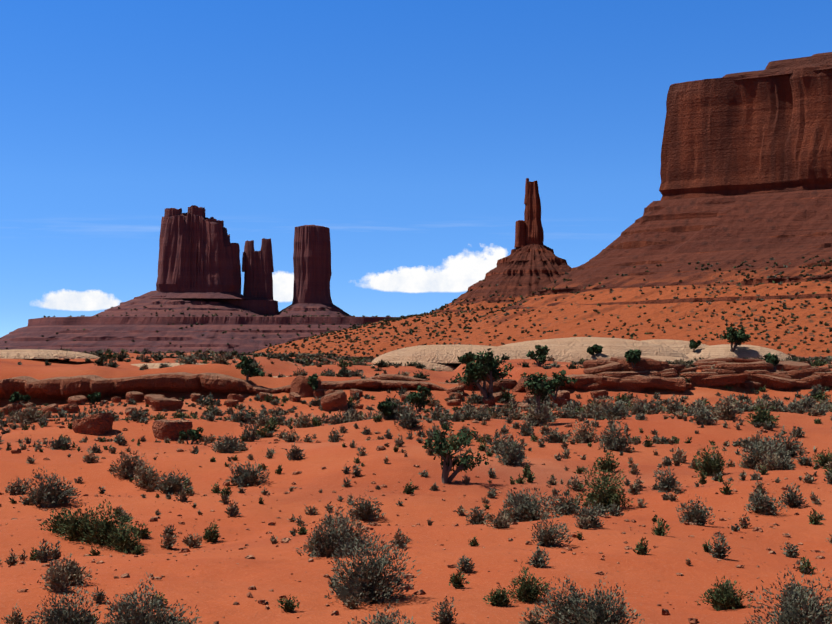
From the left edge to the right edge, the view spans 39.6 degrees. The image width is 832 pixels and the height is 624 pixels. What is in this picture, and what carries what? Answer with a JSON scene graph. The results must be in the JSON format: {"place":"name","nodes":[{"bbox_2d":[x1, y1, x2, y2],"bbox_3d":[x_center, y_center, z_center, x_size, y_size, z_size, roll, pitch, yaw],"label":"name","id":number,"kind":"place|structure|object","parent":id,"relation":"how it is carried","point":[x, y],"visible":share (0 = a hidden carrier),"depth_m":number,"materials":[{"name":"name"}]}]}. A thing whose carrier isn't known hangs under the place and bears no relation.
{"place":"outdoors","nodes":[
{"label":"outdoors","id":0,"kind":"place"},
{"bbox_2d":[0,352,831,623],"bbox_3d":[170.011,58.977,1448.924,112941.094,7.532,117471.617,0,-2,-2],"label":"terrain","id":1,"kind":"structure","parent":0,"point":[263,572],"depth_m":31.54,"materials":[{"name":"orange sand"}]},
{"bbox_2d":[0,205,399,352],"bbox_3d":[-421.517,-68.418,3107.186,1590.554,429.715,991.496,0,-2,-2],"label":"butte group","id":2,"kind":"object","parent":1,"relation":"on","point":[199,270],"visible":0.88,"depth_m":3023.85},
{"bbox_2d":[9,326,779,483],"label":"juniper trees","id":3,"kind":"object","parent":1,"relation":"on","point":[485,366],"visible":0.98,"depth_m":113.26,"materials":[{"name":"green plant"}]},
{"bbox_2d":[0,337,791,377],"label":"slickrock dome","id":4,"kind":"structure","parent":1,"relation":"on","point":[445,358],"depth_m":236.38,"materials":[{"name":"beige stone"}]},
{"bbox_2d":[255,178,571,357],"bbox_3d":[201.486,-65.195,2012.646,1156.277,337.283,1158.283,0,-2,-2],"label":"spire","id":5,"kind":"structure","parent":1,"relation":"on","point":[529,260],"depth_m":1904.73,"materials":[{"name":"stone"}]},
{"bbox_2d":[0,347,831,623],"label":"desert shrubs","id":6,"kind":"object","parent":1,"relation":"on","point":[369,583],"visible":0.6,"depth_m":34.09,"materials":[{"name":"green plant"}]},
{"bbox_2d":[0,354,831,623],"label":"ledge rocks","id":7,"kind":"object","parent":1,"relation":"on","point":[602,375],"visible":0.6,"depth_m":117.52,"materials":[{"name":"red stone"}]},
{"bbox_2d":[427,52,831,356],"bbox_3d":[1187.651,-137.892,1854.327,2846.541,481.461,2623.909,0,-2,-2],"label":"mesa","id":8,"kind":"structure","parent":1,"relation":"on","point":[746,168],"depth_m":1658.03,"materials":[{"name":"stone"}]},
{"bbox_2d":[1,255,831,356],"bbox_3d":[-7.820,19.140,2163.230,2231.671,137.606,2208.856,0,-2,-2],"label":"scrub","id":9,"kind":"object","parent":8,"relation":"on","point":[411,331],"visible":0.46,"depth_m":1616.72,"materials":[{"name":"green plant"}]},
{"bbox_2d":[0,0,831,337],"label":"sky","id":10,"kind":"structure","parent":0,"point":[413,132],"materials":[{"name":"blue"}]}
]}

